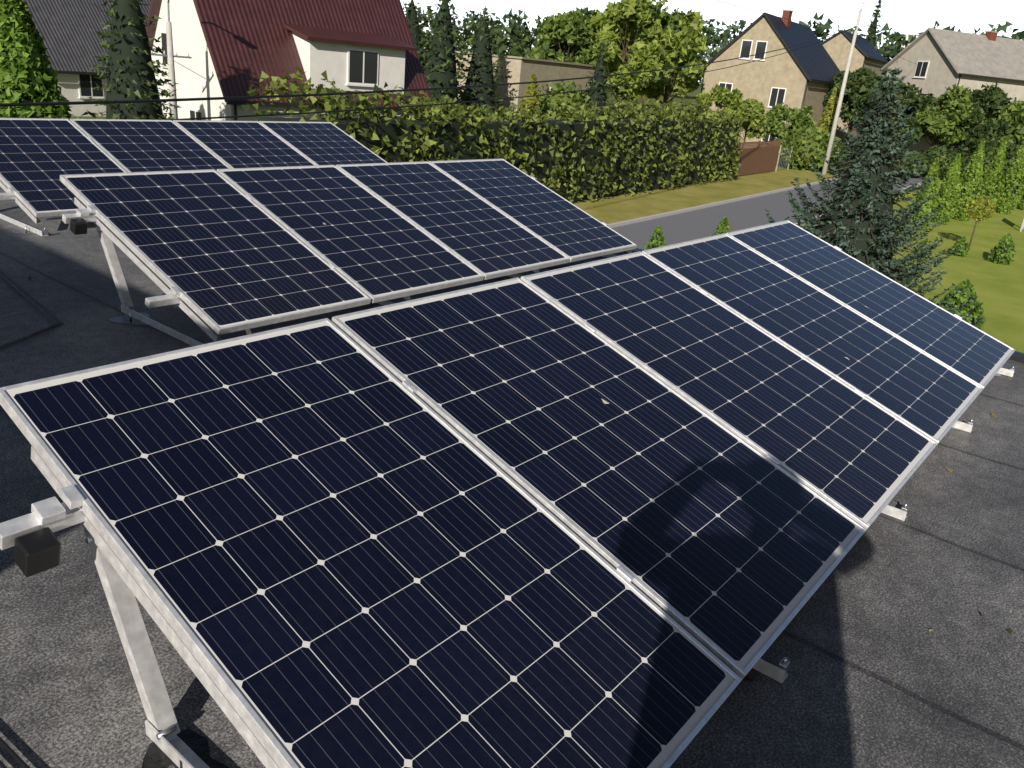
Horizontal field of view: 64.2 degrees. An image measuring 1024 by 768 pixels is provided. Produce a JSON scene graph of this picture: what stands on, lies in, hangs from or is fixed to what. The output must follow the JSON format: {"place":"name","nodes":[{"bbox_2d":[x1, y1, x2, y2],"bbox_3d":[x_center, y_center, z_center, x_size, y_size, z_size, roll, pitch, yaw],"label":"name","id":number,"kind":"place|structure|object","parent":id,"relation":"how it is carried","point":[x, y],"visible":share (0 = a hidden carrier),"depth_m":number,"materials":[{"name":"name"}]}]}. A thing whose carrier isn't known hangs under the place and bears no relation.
{"place":"outdoors","nodes":[
{"label":"outdoors","id":0,"kind":"place"},
{"bbox_2d":[22,0,150,115],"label":"house","id":1,"kind":"structure","parent":0,"point":[67,29],"depth_m":44.71,"materials":[{"name":"grey tile"}]},
{"bbox_2d":[146,0,431,120],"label":"white house","id":2,"kind":"structure","parent":0,"point":[233,48],"depth_m":31.65,"materials":[{"name":"maroon tile"},{"name":"glass"},{"name":"white plaster"}]},
{"bbox_2d":[56,86,700,119],"bbox_3d":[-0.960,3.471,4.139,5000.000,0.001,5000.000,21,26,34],"label":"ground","id":3,"kind":"structure","parent":0,"point":[691,96],"depth_m":188.84,"materials":[{"name":"green plant"}]},
{"bbox_2d":[0,0,74,118],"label":"conifer tree","id":4,"kind":"object","parent":3,"relation":"on","point":[27,75],"visible":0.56,"depth_m":23.00,"materials":[{"name":"green plant"}]},
{"bbox_2d":[45,116,87,119],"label":"bush","id":5,"kind":"object","parent":3,"relation":"on","point":[65,118],"visible":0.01,"depth_m":22.91,"materials":[{"name":"green plant"}]},
{"bbox_2d":[81,0,181,119],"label":"conifer tree","id":6,"kind":"object","parent":3,"relation":"on","point":[131,70],"visible":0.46,"depth_m":24.37,"materials":[{"name":"green plant"}]},
{"bbox_2d":[94,0,191,118],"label":"utility pole","id":7,"kind":"object","parent":3,"relation":"on","point":[170,55],"visible":0.57,"depth_m":28.60,"materials":[{"name":"concrete"}]},
{"bbox_2d":[320,79,345,117],"bbox_3d":[-5.946,-8.172,27.271,2.180,3.914,2.205,21,26,34],"label":"young spruce tree","id":8,"kind":"object","parent":3,"relation":"on","point":[334,113],"visible":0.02,"depth_m":26.81,"materials":[{"name":"green plant"}]},
{"bbox_2d":[402,0,431,70],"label":"spruce tree","id":9,"kind":"object","parent":3,"relation":"on","point":[412,12],"visible":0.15,"depth_m":56.05,"materials":[{"name":"green plant"}]},
{"bbox_2d":[413,103,473,118],"bbox_3d":[-2.539,-9.569,32.688,3.642,3.412,4.084,21,26,34],"label":"white bush","id":10,"kind":"object","parent":3,"relation":"on","point":[458,104],"visible":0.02,"depth_m":32.10,"materials":[{"name":"green plant"}]},
{"bbox_2d":[418,0,472,116],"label":"spruce tree","id":11,"kind":"object","parent":3,"relation":"on","point":[440,71],"visible":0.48,"depth_m":49.34,"materials":[{"name":"green plant"}]},
{"bbox_2d":[457,6,511,116],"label":"spruce tree","id":12,"kind":"object","parent":3,"relation":"on","point":[481,71],"visible":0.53,"depth_m":52.59,"materials":[{"name":"green plant"}]},
{"bbox_2d":[242,65,743,201],"bbox_3d":[2.979,-9.793,33.198,3.164,4.372,32.152,19,25,30],"label":"road hedge","id":13,"kind":"object","parent":3,"relation":"on","point":[583,159],"depth_m":30.41,"materials":[{"name":"green plant"}]},
{"bbox_2d":[473,105,518,118],"bbox_3d":[-0.789,-10.471,35.645,3.764,3.245,3.712,21,26,34],"label":"white bush","id":14,"kind":"object","parent":3,"relation":"on","point":[485,109],"visible":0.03,"depth_m":35.11,"materials":[{"name":"green plant"}]},
{"bbox_2d":[455,51,595,118],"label":"grey outbuilding","id":15,"kind":"structure","parent":3,"relation":"on","point":[519,69],"depth_m":57.47,"materials":[{"name":"paint"}]},
{"bbox_2d":[419,10,637,103],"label":"treeline","id":16,"kind":"object","parent":3,"relation":"on","point":[526,39],"visible":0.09,"depth_m":115.36,"materials":[{"name":"green plant"}]},
{"bbox_2d":[519,73,540,118],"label":"golden conifer tree","id":17,"kind":"object","parent":3,"relation":"on","point":[534,101],"visible":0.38,"depth_m":45.04,"materials":[{"name":"green plant"}]},
{"bbox_2d":[524,10,597,64],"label":"broadleaf tree","id":18,"kind":"object","parent":3,"relation":"on","point":[568,29],"visible":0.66,"depth_m":65.36,"materials":[{"name":"green plant"}]},
{"bbox_2d":[538,80,590,119],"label":"bush","id":19,"kind":"object","parent":3,"relation":"on","point":[555,102],"visible":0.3,"depth_m":48.20,"materials":[{"name":"green plant"}]},
{"bbox_2d":[564,7,604,77],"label":"broadleaf tree","id":20,"kind":"object","parent":3,"relation":"on","point":[585,11],"depth_m":84.88,"materials":[{"name":"green plant"}]},
{"bbox_2d":[581,41,615,119],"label":"spruce tree","id":21,"kind":"object","parent":3,"relation":"on","point":[598,96],"visible":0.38,"depth_m":48.28,"materials":[{"name":"green plant"}]},
{"bbox_2d":[583,0,674,111],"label":"broadleaf tree","id":22,"kind":"object","parent":3,"relation":"on","point":[613,27],"visible":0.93,"depth_m":52.45,"materials":[{"name":"green plant"}]},
{"bbox_2d":[638,0,685,115],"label":"broadleaf tree","id":23,"kind":"object","parent":3,"relation":"on","point":[668,19],"visible":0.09,"depth_m":74.92,"materials":[{"name":"green plant"}]},
{"bbox_2d":[627,11,707,119],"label":"broadleaf tree","id":24,"kind":"object","parent":3,"relation":"on","point":[684,45],"visible":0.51,"depth_m":57.27,"materials":[{"name":"green plant"}]},
{"bbox_2d":[571,160,844,223],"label":"verge grass","id":25,"kind":"structure","parent":3,"relation":"on","point":[613,209],"depth_m":37.37,"materials":[{"name":"green plant"}]},
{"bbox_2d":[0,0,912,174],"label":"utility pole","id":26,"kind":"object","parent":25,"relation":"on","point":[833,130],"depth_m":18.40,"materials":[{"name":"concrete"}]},
{"bbox_2d":[732,139,780,176],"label":"gate","id":27,"kind":"structure","parent":25,"relation":"on","point":[757,159],"depth_m":49.16,"materials":[{"name":"brown wood"}]},
{"bbox_2d":[760,102,816,162],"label":"young tree","id":28,"kind":"object","parent":25,"relation":"on","point":[776,114],"visible":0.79,"depth_m":57.32,"materials":[{"name":"green plant"}]},
{"bbox_2d":[775,142,848,170],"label":"fence wire","id":29,"kind":"object","parent":25,"relation":"on","point":[787,157],"visible":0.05,"depth_m":53.39,"materials":[{"name":"grey"}]},
{"bbox_2d":[822,67,888,140],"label":"tree","id":30,"kind":"object","parent":25,"relation":"on","point":[860,81],"visible":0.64,"depth_m":67.23,"materials":[{"name":"green plant"}]},
{"bbox_2d":[860,82,940,142],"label":"pale tree","id":31,"kind":"object","parent":25,"relation":"on","point":[915,100],"visible":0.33,"depth_m":63.23,"materials":[{"name":"green plant"}]},
{"bbox_2d":[405,5,1023,89],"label":"treeline","id":32,"kind":"object","parent":3,"relation":"on","point":[725,36],"visible":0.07,"depth_m":226.62,"materials":[{"name":"green plant"}]},
{"bbox_2d":[695,84,751,125],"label":"bush","id":33,"kind":"object","parent":3,"relation":"on","point":[726,97],"visible":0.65,"depth_m":52.74,"materials":[{"name":"green plant"}]},
{"bbox_2d":[738,98,768,141],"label":"bush","id":34,"kind":"object","parent":3,"relation":"on","point":[755,122],"visible":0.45,"depth_m":55.16,"materials":[{"name":"green plant"}]},
{"bbox_2d":[774,126,844,171],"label":"bush","id":35,"kind":"object","parent":3,"relation":"on","point":[810,147],"visible":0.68,"depth_m":54.36,"materials":[{"name":"green plant"}]},
{"bbox_2d":[816,87,837,140],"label":"golden tree","id":36,"kind":"object","parent":3,"relation":"on","point":[827,119],"visible":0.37,"depth_m":56.72,"materials":[{"name":"green plant"}]},
{"bbox_2d":[818,143,852,172],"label":"bush fence row","id":37,"kind":"object","parent":3,"relation":"on","point":[832,158],"visible":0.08,"depth_m":54.94,"materials":[{"name":"green plant"}]},
{"bbox_2d":[861,0,881,52],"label":"dark spruce tree","id":38,"kind":"object","parent":3,"relation":"on","point":[872,31],"visible":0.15,"depth_m":91.73,"materials":[{"name":"green plant"}]},
{"bbox_2d":[891,94,902,150],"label":"golden tree","id":39,"kind":"object","parent":3,"relation":"on","point":[900,96],"visible":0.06,"depth_m":57.07,"materials":[{"name":"green plant"}]},
{"bbox_2d":[901,34,917,47],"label":"apartment block","id":40,"kind":"structure","parent":3,"relation":"on","point":[906,35],"depth_m":279.78,"materials":[{"name":"concrete"}]},
{"bbox_2d":[892,149,929,177],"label":"bush fence row","id":41,"kind":"object","parent":3,"relation":"on","point":[916,156],"visible":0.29,"depth_m":56.80,"materials":[{"name":"green plant"}]},
{"bbox_2d":[0,187,1023,767],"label":"roof slab","id":42,"kind":"structure","parent":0,"point":[858,637],"depth_m":2.43,"materials":[{"name":"grey asphalt"}]},
{"bbox_2d":[0,269,62,767],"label":"dc cable run","id":43,"kind":"object","parent":42,"relation":"on","point":[12,752],"visible":1,"depth_m":4.14,"materials":[{"name":"black plastic"}]},
{"bbox_2d":[0,135,355,235],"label":"mounting frame","id":44,"kind":"object","parent":42,"relation":"on","point":[10,195],"visible":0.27,"depth_m":6.18,"materials":[{"name":"metal"}]},
{"bbox_2d":[0,118,125,217],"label":"solar panel","id":45,"kind":"object","parent":44,"relation":"attached to","point":[39,157],"visible":0.68,"depth_m":6.76,"materials":[{"name":"glass"}]},
{"bbox_2d":[70,119,230,171],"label":"solar panel","id":46,"kind":"object","parent":44,"relation":"attached to","point":[130,145],"visible":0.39,"depth_m":7.59,"materials":[{"name":"glass"}]},
{"bbox_2d":[173,120,314,168],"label":"solar panel","id":47,"kind":"object","parent":44,"relation":"attached to","point":[243,144],"visible":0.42,"depth_m":8.35,"materials":[{"name":"glass"}]},
{"bbox_2d":[259,121,387,165],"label":"solar panel","id":48,"kind":"object","parent":44,"relation":"attached to","point":[322,143],"visible":0.47,"depth_m":9.10,"materials":[{"name":"glass"}]},
{"bbox_2d":[62,176,631,346],"bbox_3d":[-0.739,-1.040,5.844,1.477,0.580,4.281,21,26,34],"label":"mounting frame","id":49,"kind":"object","parent":42,"relation":"on","point":[80,218],"visible":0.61,"depth_m":4.48,"materials":[{"name":"metal"}]},
{"bbox_2d":[60,169,370,334],"bbox_3d":[-1.719,-0.837,4.737,1.578,0.545,0.992,21,26,34],"label":"solar panel","id":50,"kind":"object","parent":49,"relation":"attached to","point":[221,252],"visible":1,"depth_m":4.66,"materials":[{"name":"glass"}]},
{"bbox_2d":[217,165,483,302],"bbox_3d":[-1.086,-1.070,5.492,1.578,0.545,0.992,21,26,34],"label":"solar panel","id":51,"kind":"object","parent":49,"relation":"attached to","point":[372,246],"visible":0.87,"depth_m":5.42,"materials":[{"name":"glass"}]},
{"bbox_2d":[336,161,569,279],"bbox_3d":[-0.453,-1.302,6.247,1.578,0.545,0.992,21,26,34],"label":"solar panel","id":52,"kind":"object","parent":49,"relation":"attached to","point":[485,239],"visible":0.9,"depth_m":6.19,"materials":[{"name":"glass"}]},
{"bbox_2d":[429,158,636,261],"bbox_3d":[0.179,-1.534,7.002,1.578,0.545,0.992,21,26,34],"label":"solar panel","id":53,"kind":"object","parent":49,"relation":"attached to","point":[565,227],"visible":0.88,"depth_m":6.95,"materials":[{"name":"glass"}]},
{"bbox_2d":[0,246,1014,767],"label":"mounting frame","id":54,"kind":"object","parent":42,"relation":"on","point":[32,540],"visible":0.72,"depth_m":1.82,"materials":[{"name":"metal"}]},
{"bbox_2d":[0,318,741,767],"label":"solar panel","id":55,"kind":"object","parent":54,"relation":"attached to","point":[330,544],"visible":1,"depth_m":1.89,"materials":[{"name":"glass"}]},
{"bbox_2d":[331,277,866,680],"bbox_3d":[0.294,0.147,2.729,1.578,0.545,0.992,21,26,34],"label":"solar panel","id":56,"kind":"object","parent":54,"relation":"attached to","point":[727,547],"visible":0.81,"depth_m":2.61,"materials":[{"name":"glass"}]},
{"bbox_2d":[520,251,937,528],"bbox_3d":[0.927,-0.086,3.484,1.578,0.545,0.992,21,26,34],"label":"solar panel","id":57,"kind":"object","parent":54,"relation":"attached to","point":[855,455],"visible":0.79,"depth_m":3.39,"materials":[{"name":"glass"}]},
{"bbox_2d":[642,233,983,445],"bbox_3d":[1.560,-0.318,4.239,1.578,0.545,0.992,21,26,34],"label":"solar panel","id":58,"kind":"object","parent":54,"relation":"attached to","point":[928,396],"visible":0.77,"depth_m":4.17,"materials":[{"name":"glass"}]},
{"bbox_2d":[726,220,1014,387],"bbox_3d":[2.193,-0.551,4.994,1.578,0.545,0.992,21,26,34],"label":"solar panel","id":59,"kind":"object","parent":54,"relation":"attached to","point":[974,354],"visible":0.77,"depth_m":4.93,"materials":[{"name":"glass"}]},
{"bbox_2d":[18,236,1012,685],"bbox_3d":[-1.370,0.078,3.597,9.977,0.033,9.232,21,26,34],"label":"roof debris","id":60,"kind":"object","parent":42,"relation":"on","point":[946,468],"visible":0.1,"depth_m":3.64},
{"bbox_2d":[623,248,1023,362],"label":"roof edge flashing","id":61,"kind":"object","parent":42,"relation":"attached to","point":[1017,356],"depth_m":5.39,"materials":[{"name":"grey metal"}]},
{"bbox_2d":[549,262,586,269],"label":"roof repair patches","id":62,"kind":"object","parent":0,"point":[557,267],"visible":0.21,"depth_m":6.73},
{"bbox_2d":[400,0,1023,81],"label":"sky","id":63,"kind":"structure","parent":0,"point":[912,17],"materials":[{"name":"white"}]},
{"bbox_2d":[611,173,925,249],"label":"road","id":64,"kind":"structure","parent":0,"point":[705,222],"depth_m":32.02,"materials":[{"name":"grey asphalt"}]},
{"bbox_2d":[608,176,942,227],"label":"kerb","id":65,"kind":"structure","parent":64,"relation":"on","point":[627,222],"depth_m":33.74,"materials":[{"name":"concrete"}]},
{"bbox_2d":[698,10,839,153],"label":"dark house","id":66,"kind":"structure","parent":0,"point":[799,78],"depth_m":65.31,"materials":[{"name":"beige paint"}]},
{"bbox_2d":[821,30,887,144],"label":"house","id":67,"kind":"structure","parent":0,"point":[866,53],"depth_m":79.58,"materials":[{"name":"beige paint"}]},
{"bbox_2d":[799,176,1023,352],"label":"lawn","id":68,"kind":"structure","parent":0,"point":[998,288],"depth_m":26.78,"materials":[{"name":"green plant"}]},
{"bbox_2d":[643,225,665,249],"bbox_3d":[3.359,-2.916,19.307,0.930,1.713,0.983,21,26,34],"label":"cone shrub","id":69,"kind":"object","parent":68,"relation":"on","point":[657,239],"visible":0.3,"depth_m":19.08,"materials":[{"name":"green plant"}]},
{"bbox_2d":[711,216,730,235],"bbox_3d":[5.886,-3.939,22.789,0.966,1.504,0.954,21,26,34],"label":"cone shrub","id":70,"kind":"object","parent":68,"relation":"on","point":[723,226],"visible":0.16,"depth_m":22.56,"materials":[{"name":"green plant"}]},
{"bbox_2d":[764,61,983,325],"bbox_3d":[5.907,-2.259,14.018,5.557,6.171,5.576,21,26,34],"label":"blue spruce tree","id":71,"kind":"object","parent":68,"relation":"on","point":[859,221],"visible":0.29,"depth_m":13.38,"materials":[{"name":"green plant"}]},
{"bbox_2d":[910,157,939,226],"bbox_3d":[17.714,-8.194,34.785,1.100,2.904,1.104,21,26,34],"label":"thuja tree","id":72,"kind":"object","parent":68,"relation":"on","point":[929,205],"visible":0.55,"depth_m":34.56,"materials":[{"name":"green plant"}]},
{"bbox_2d":[916,238,933,256],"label":"cone shrub","id":73,"kind":"object","parent":68,"relation":"on","point":[927,242],"visible":0.41,"depth_m":27.65,"materials":[{"name":"green plant"}]},
{"bbox_2d":[920,145,965,179],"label":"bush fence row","id":74,"kind":"object","parent":68,"relation":"on","point":[945,156],"visible":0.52,"depth_m":57.68,"materials":[{"name":"green plant"}]},
{"bbox_2d":[931,153,961,223],"bbox_3d":[19.261,-8.557,35.897,1.181,3.118,1.201,10,22,11],"label":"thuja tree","id":75,"kind":"object","parent":68,"relation":"on","point":[948,195],"visible":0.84,"depth_m":35.73,"materials":[{"name":"green plant"}]},
{"bbox_2d":[880,28,1023,154],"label":"pale house","id":76,"kind":"structure","parent":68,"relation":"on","point":[941,59],"depth_m":67.29,"materials":[{"name":"beige stone"}]},
{"bbox_2d":[949,236,969,256],"bbox_3d":[15.790,-4.847,28.703,0.656,0.746,0.709,21,26,34],"label":"cone shrub","id":77,"kind":"object","parent":68,"relation":"on","point":[962,242],"visible":0.94,"depth_m":28.58,"materials":[{"name":"green plant"}]},
{"bbox_2d":[936,279,986,329],"bbox_3d":[9.387,-1.431,17.165,1.416,1.606,1.383,21,26,34],"label":"cone shrub","id":78,"kind":"object","parent":68,"relation":"on","point":[964,296],"visible":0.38,"depth_m":16.83,"materials":[{"name":"green plant"}]},
{"bbox_2d":[952,138,984,220],"bbox_3d":[21.153,-9.356,37.486,1.350,3.753,1.353,21,26,34],"label":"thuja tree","id":79,"kind":"object","parent":68,"relation":"on","point":[971,183],"visible":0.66,"depth_m":37.33,"materials":[{"name":"green plant"}]},
{"bbox_2d":[965,196,996,246],"bbox_3d":[16.815,-5.797,29.555,1.002,2.026,1.042,21,26,34],"label":"tree","id":80,"kind":"object","parent":68,"relation":"on","point":[979,217],"visible":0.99,"depth_m":29.24,"materials":[{"name":"green plant"}]},
{"bbox_2d":[942,122,1023,161],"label":"bush","id":81,"kind":"object","parent":68,"relation":"on","point":[963,148],"visible":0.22,"depth_m":64.87,"materials":[{"name":"green plant"}]},
{"bbox_2d":[960,155,1007,181],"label":"bush fence row","id":82,"kind":"object","parent":68,"relation":"on","point":[987,164],"visible":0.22,"depth_m":58.30,"materials":[{"name":"green plant"}]},
{"bbox_2d":[955,82,1015,157],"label":"pale tree","id":83,"kind":"object","parent":68,"relation":"on","point":[995,99],"visible":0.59,"depth_m":64.01,"materials":[{"name":"green plant"}]},
{"bbox_2d":[976,136,1006,217],"bbox_3d":[23.326,-9.961,39.406,1.100,3.896,1.064,21,26,34],"label":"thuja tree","id":84,"kind":"object","parent":68,"relation":"on","point":[990,186],"visible":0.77,"depth_m":39.30,"materials":[{"name":"green plant"}]},
{"bbox_2d":[967,100,1023,152],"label":"pale tree","id":85,"kind":"object","parent":68,"relation":"on","point":[1013,112],"visible":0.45,"depth_m":64.19,"materials":[{"name":"green plant"}]},
{"bbox_2d":[988,233,1016,264],"bbox_3d":[16.855,-4.651,27.938,0.857,1.112,0.895,21,26,34],"label":"cone shrub","id":86,"kind":"object","parent":68,"relation":"on","point":[1003,252],"visible":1,"depth_m":27.80,"materials":[{"name":"green plant"}]},
{"bbox_2d":[997,141,1023,214],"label":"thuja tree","id":87,"kind":"object","parent":68,"relation":"on","point":[1010,196],"visible":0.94,"depth_m":41.56,"materials":[{"name":"green plant"}]},
{"bbox_2d":[1001,151,1023,183],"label":"bush fence row","id":88,"kind":"object","parent":68,"relation":"on","point":[1009,159],"visible":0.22,"depth_m":59.21,"materials":[{"name":"green plant"}]},
{"bbox_2d":[1020,182,1023,209],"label":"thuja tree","id":89,"kind":"object","parent":68,"relation":"on","point":[1022,202],"visible":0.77,"depth_m":44.46,"materials":[{"name":"green plant"}]},
{"bbox_2d":[905,83,973,145],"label":"pale tree","id":90,"kind":"object","parent":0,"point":[952,108],"visible":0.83,"depth_m":63.10,"materials":[{"name":"green plant"}]}
]}

